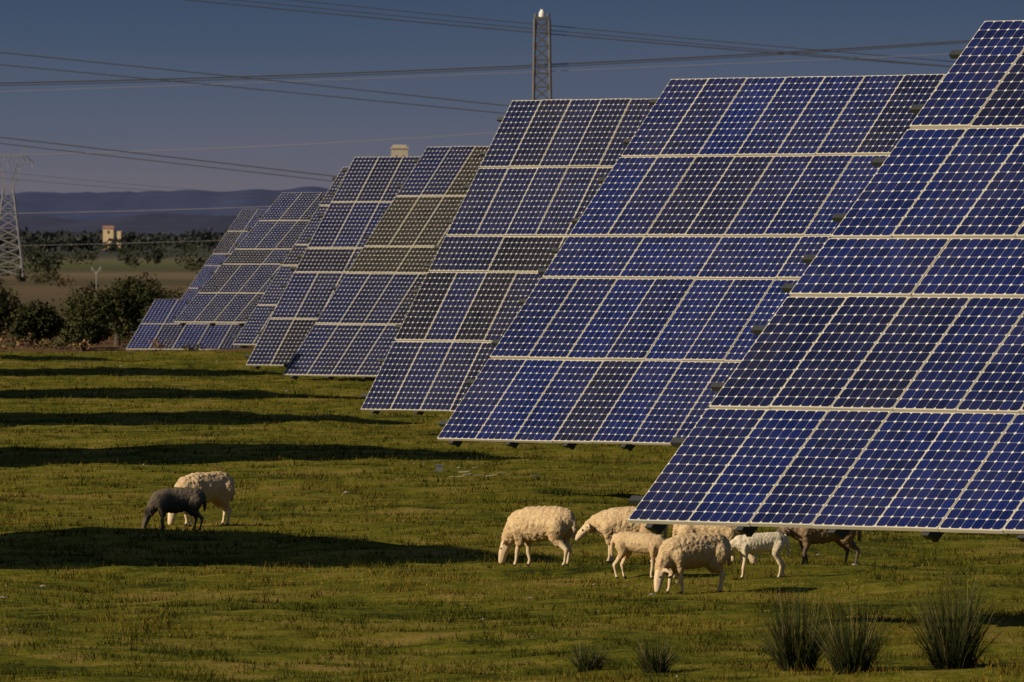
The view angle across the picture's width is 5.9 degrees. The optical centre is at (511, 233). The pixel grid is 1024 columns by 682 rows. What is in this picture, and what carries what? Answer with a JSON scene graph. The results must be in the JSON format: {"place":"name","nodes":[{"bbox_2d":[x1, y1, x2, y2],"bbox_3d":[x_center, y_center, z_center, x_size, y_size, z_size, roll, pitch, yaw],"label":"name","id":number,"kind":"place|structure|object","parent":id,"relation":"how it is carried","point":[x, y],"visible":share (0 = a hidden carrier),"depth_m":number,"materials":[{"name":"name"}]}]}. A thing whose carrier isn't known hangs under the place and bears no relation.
{"place":"outdoors","nodes":[
{"label":"outdoors","id":0,"kind":"place"},
{"bbox_2d":[0,213,236,238],"bbox_3d":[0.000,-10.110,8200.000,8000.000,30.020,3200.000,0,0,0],"label":"hills","id":1,"kind":"structure","parent":0,"point":[164,223],"depth_m":7399.75,"materials":[{"name":"blue"}]},
{"bbox_2d":[16,240,220,245],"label":"power cable","id":2,"kind":"object","parent":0,"point":[110,243],"visible":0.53,"depth_m":674.99,"materials":[{"name":"black metal"}]},
{"bbox_2d":[1,178,268,198],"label":"power cable","id":3,"kind":"object","parent":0,"point":[137,189],"visible":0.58,"depth_m":674.99,"materials":[{"name":"metal"}]},
{"bbox_2d":[0,206,270,213],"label":"power cable","id":4,"kind":"object","parent":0,"point":[135,210],"visible":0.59,"depth_m":674.98,"materials":[{"name":"grey metal"}]},
{"bbox_2d":[7,172,278,196],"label":"power cable","id":5,"kind":"object","parent":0,"point":[143,185],"visible":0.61,"depth_m":674.99,"materials":[{"name":"metal"}]},
{"bbox_2d":[0,186,329,220],"bbox_3d":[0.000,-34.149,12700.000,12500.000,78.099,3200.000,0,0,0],"label":"hills","id":6,"kind":"structure","parent":0,"point":[84,206],"depth_m":12148.98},
{"bbox_2d":[0,143,333,181],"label":"power cable","id":7,"kind":"object","parent":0,"point":[166,162],"visible":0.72,"depth_m":674.98,"materials":[{"name":"metal"}]},
{"bbox_2d":[0,137,336,176],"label":"power cable","id":8,"kind":"object","parent":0,"point":[169,156],"visible":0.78,"depth_m":674.97,"materials":[{"name":"metal"}]},
{"bbox_2d":[390,145,408,156],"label":"transformer tower","id":9,"kind":"structure","parent":0,"point":[399,150],"depth_m":1124.00,"materials":[{"name":"paint"}]},
{"bbox_2d":[2,360,984,678],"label":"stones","id":10,"kind":"object","parent":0,"point":[466,458],"visible":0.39,"depth_m":118.50,"materials":[{"name":"grey stone"}]},
{"bbox_2d":[24,360,994,672],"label":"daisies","id":11,"kind":"object","parent":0,"point":[116,524],"visible":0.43,"depth_m":110.59,"materials":[{"name":"white plant"}]},
{"bbox_2d":[0,243,1023,681],"bbox_3d":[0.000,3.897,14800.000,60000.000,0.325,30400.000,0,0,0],"label":"ground","id":12,"kind":"structure","parent":0,"point":[168,273],"depth_m":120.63,"materials":[{"name":"green plant"}]},
{"bbox_2d":[0,286,20,337],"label":"holm oak","id":13,"kind":"object","parent":12,"relation":"on","point":[5,296],"visible":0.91,"depth_m":346.00,"materials":[{"name":"green plant"}]},
{"bbox_2d":[0,147,33,276],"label":"transmission pylon","id":14,"kind":"object","parent":12,"relation":"on","point":[17,228],"visible":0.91,"depth_m":899.62,"materials":[{"name":"metal"}]},
{"bbox_2d":[8,303,60,343],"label":"holm oak","id":15,"kind":"object","parent":12,"relation":"on","point":[20,305],"visible":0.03,"depth_m":351.87,"materials":[{"name":"green plant"}]},
{"bbox_2d":[9,299,67,348],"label":"holm oak","id":16,"kind":"object","parent":12,"relation":"on","point":[41,321],"visible":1,"depth_m":334.55,"materials":[{"name":"green plant"}]},
{"bbox_2d":[60,287,108,333],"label":"holm oak","id":17,"kind":"object","parent":12,"relation":"on","point":[74,307],"visible":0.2,"depth_m":351.71,"materials":[{"name":"green plant"}]},
{"bbox_2d":[58,316,111,350],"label":"holm oak","id":18,"kind":"object","parent":12,"relation":"on","point":[76,331],"visible":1,"depth_m":332.56,"materials":[{"name":"green plant"}]},
{"bbox_2d":[91,267,100,290],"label":"utility post","id":19,"kind":"object","parent":12,"relation":"on","point":[96,272],"visible":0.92,"depth_m":569.98,"materials":[{"name":"metal"}]},
{"bbox_2d":[0,322,201,350],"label":"dry scrub","id":20,"kind":"object","parent":12,"relation":"on","point":[48,343],"visible":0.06,"depth_m":331.02,"materials":[{"name":"brown plant"}]},
{"bbox_2d":[103,226,120,249],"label":"farmhouse","id":21,"kind":"object","parent":12,"relation":"on","point":[109,232],"visible":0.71,"depth_m":2428.00,"materials":[{"name":"paint"}]},
{"bbox_2d":[79,285,147,345],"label":"holm oak","id":22,"kind":"object","parent":12,"relation":"on","point":[122,307],"visible":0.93,"depth_m":344.86,"materials":[{"name":"green plant"}]},
{"bbox_2d":[0,226,226,319],"bbox_3d":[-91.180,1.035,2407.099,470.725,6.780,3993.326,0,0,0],"label":"distant trees","id":23,"kind":"object","parent":12,"relation":"on","point":[41,242],"visible":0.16,"depth_m":1917.29,"materials":[{"name":"green plant"}]},
{"bbox_2d":[110,272,172,305],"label":"holm oak","id":24,"kind":"object","parent":12,"relation":"on","point":[131,284],"visible":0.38,"depth_m":391.99,"materials":[{"name":"green plant"}]},
{"bbox_2d":[129,297,154,334],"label":"holm oak","id":25,"kind":"object","parent":12,"relation":"on","point":[149,303],"visible":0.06,"depth_m":351.88,"materials":[{"name":"green plant"}]},
{"bbox_2d":[142,487,206,530],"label":"sheep","id":26,"kind":"object","parent":12,"relation":"on","point":[190,501],"visible":1,"depth_m":130.09},
{"bbox_2d":[122,299,252,350],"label":"solar panel array","id":27,"kind":"object","parent":12,"relation":"on","point":[159,323],"visible":0.5,"depth_m":331.28,"materials":[{"name":"paint"}]},
{"bbox_2d":[168,471,234,526],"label":"sheep","id":28,"kind":"object","parent":12,"relation":"on","point":[217,488],"visible":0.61,"depth_m":131.92},
{"bbox_2d":[180,209,267,298],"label":"solar panel array","id":29,"kind":"object","parent":12,"relation":"on","point":[243,222],"visible":0.12,"depth_m":439.84,"materials":[{"name":"paint"}]},
{"bbox_2d":[174,192,326,326],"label":"solar panel array","id":30,"kind":"object","parent":12,"relation":"on","point":[237,284],"visible":0.21,"depth_m":326.64,"materials":[{"name":"paint"}]},
{"bbox_2d":[233,167,348,347],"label":"solar panel array","id":31,"kind":"object","parent":12,"relation":"on","point":[259,317],"visible":0.11,"depth_m":299.07,"materials":[{"name":"paint"}]},
{"bbox_2d":[244,157,420,368],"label":"solar panel array","id":32,"kind":"object","parent":12,"relation":"on","point":[366,193],"visible":0.16,"depth_m":262.61,"materials":[{"name":"paint"}]},
{"bbox_2d":[323,443,372,449],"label":"rush tuft","id":33,"kind":"object","parent":12,"relation":"on","point":[347,446],"visible":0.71,"depth_m":177.89,"materials":[{"name":"green plant"}]},
{"bbox_2d":[283,146,489,380],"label":"solar panel array","id":34,"kind":"object","parent":12,"relation":"on","point":[354,331],"visible":0.25,"depth_m":234.61,"materials":[{"name":"paint"}]},
{"bbox_2d":[435,464,442,471],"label":"junction box","id":35,"kind":"object","parent":12,"relation":"on","point":[439,467],"visible":1,"depth_m":162.00,"materials":[{"name":"grey plastic"}]},
{"bbox_2d":[450,466,539,476],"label":"dry twigs","id":36,"kind":"object","parent":12,"relation":"on","point":[486,475],"visible":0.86,"depth_m":158.82,"materials":[{"name":"brown plant"}]},
{"bbox_2d":[361,98,653,414],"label":"solar panel array","id":37,"kind":"object","parent":12,"relation":"on","point":[535,185],"visible":0.16,"depth_m":190.67,"materials":[{"name":"paint"}]},
{"bbox_2d":[498,505,576,565],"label":"sheep","id":38,"kind":"object","parent":12,"relation":"on","point":[554,525],"visible":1,"depth_m":113.58},
{"bbox_2d":[532,9,551,99],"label":"lattice mast","id":39,"kind":"object","parent":12,"relation":"on","point":[548,45],"visible":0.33,"depth_m":674.42,"materials":[{"name":"metal"}]},
{"bbox_2d":[5,132,496,154],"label":"power cable","id":40,"kind":"object","parent":39,"relation":"attached to","point":[245,147],"visible":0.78,"depth_m":674.98,"materials":[{"name":"black metal"}]},
{"bbox_2d":[0,64,505,113],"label":"power cable","id":41,"kind":"object","parent":39,"relation":"attached to","point":[253,88],"visible":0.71,"depth_m":674.97,"materials":[{"name":"metal"}]},
{"bbox_2d":[0,52,508,105],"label":"power cable","id":42,"kind":"object","parent":39,"relation":"attached to","point":[254,78],"visible":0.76,"depth_m":674.97,"materials":[{"name":"metal"}]},
{"bbox_2d":[0,54,943,91],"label":"power cable","id":43,"kind":"object","parent":39,"relation":"attached to","point":[471,74],"visible":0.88,"depth_m":674.99,"materials":[{"name":"black metal"}]},
{"bbox_2d":[0,42,968,85],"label":"power cable","id":44,"kind":"object","parent":39,"relation":"attached to","point":[485,69],"visible":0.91,"depth_m":674.98,"materials":[{"name":"metal"}]},
{"bbox_2d":[0,40,970,83],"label":"power cable","id":45,"kind":"object","parent":39,"relation":"attached to","point":[484,67],"visible":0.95,"depth_m":674.96,"materials":[{"name":"metal"}]},
{"bbox_2d":[190,0,951,66],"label":"power cable","id":46,"kind":"object","parent":39,"relation":"attached to","point":[568,35],"visible":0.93,"depth_m":674.97,"materials":[{"name":"metal"}]},
{"bbox_2d":[236,0,944,65],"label":"power cable","id":47,"kind":"object","parent":39,"relation":"attached to","point":[584,33],"visible":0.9,"depth_m":674.98,"materials":[{"name":"metal"}]},
{"bbox_2d":[294,0,955,61],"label":"power cable","id":48,"kind":"object","parent":39,"relation":"attached to","point":[617,31],"visible":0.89,"depth_m":675.98,"materials":[{"name":"metal"}]},
{"bbox_2d":[562,638,617,671],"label":"rush tuft","id":49,"kind":"object","parent":12,"relation":"on","point":[597,662],"visible":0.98,"depth_m":88.85,"materials":[{"name":"green plant"}]},
{"bbox_2d":[575,506,667,563],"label":"sheep","id":50,"kind":"object","parent":12,"relation":"on","point":[606,524],"visible":0.47,"depth_m":114.31},
{"bbox_2d":[610,531,676,578],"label":"lamb","id":51,"kind":"object","parent":12,"relation":"on","point":[627,543],"visible":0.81,"depth_m":110.55,"materials":[{"name":"beige fur"}]},
{"bbox_2d":[624,632,688,672],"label":"rush tuft","id":52,"kind":"object","parent":12,"relation":"on","point":[655,661],"visible":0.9,"depth_m":88.14,"materials":[{"name":"green plant"}]},
{"bbox_2d":[437,74,945,450],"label":"solar panel array","id":53,"kind":"object","parent":12,"relation":"on","point":[705,223],"visible":0.45,"depth_m":145.97,"materials":[{"name":"paint"}]},
{"bbox_2d":[654,532,730,593],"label":"sheep","id":54,"kind":"object","parent":12,"relation":"on","point":[680,553],"visible":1,"depth_m":107.75},
{"bbox_2d":[672,524,757,563],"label":"sheep","id":55,"kind":"object","parent":12,"relation":"on","point":[730,533],"visible":0.14,"depth_m":116.05},
{"bbox_2d":[730,532,789,578],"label":"lamb","id":56,"kind":"object","parent":12,"relation":"on","point":[772,543],"visible":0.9,"depth_m":109.54,"materials":[{"name":"white fur"}]},
{"bbox_2d":[746,577,846,671],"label":"rush tuft","id":57,"kind":"object","parent":12,"relation":"on","point":[792,652],"visible":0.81,"depth_m":88.50,"materials":[{"name":"green plant"}]},
{"bbox_2d":[776,527,861,564],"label":"sheep","id":58,"kind":"object","parent":12,"relation":"on","point":[806,538],"visible":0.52,"depth_m":116.46},
{"bbox_2d":[627,20,1023,541],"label":"solar panel array","id":59,"kind":"object","parent":12,"relation":"on","point":[875,380],"visible":1,"depth_m":97.12,"materials":[{"name":"paint"}]},
{"bbox_2d":[803,586,899,674],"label":"rush tuft","id":60,"kind":"object","parent":12,"relation":"on","point":[844,659],"visible":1,"depth_m":86.80,"materials":[{"name":"green plant"}]},
{"bbox_2d":[892,567,1015,668],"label":"rush tuft","id":61,"kind":"object","parent":12,"relation":"on","point":[946,652],"visible":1,"depth_m":87.20,"materials":[{"name":"green plant"}]},
{"bbox_2d":[0,0,1023,194],"label":"sky","id":62,"kind":"structure","parent":0,"point":[183,35],"materials":[{"name":"blue"}]}
]}

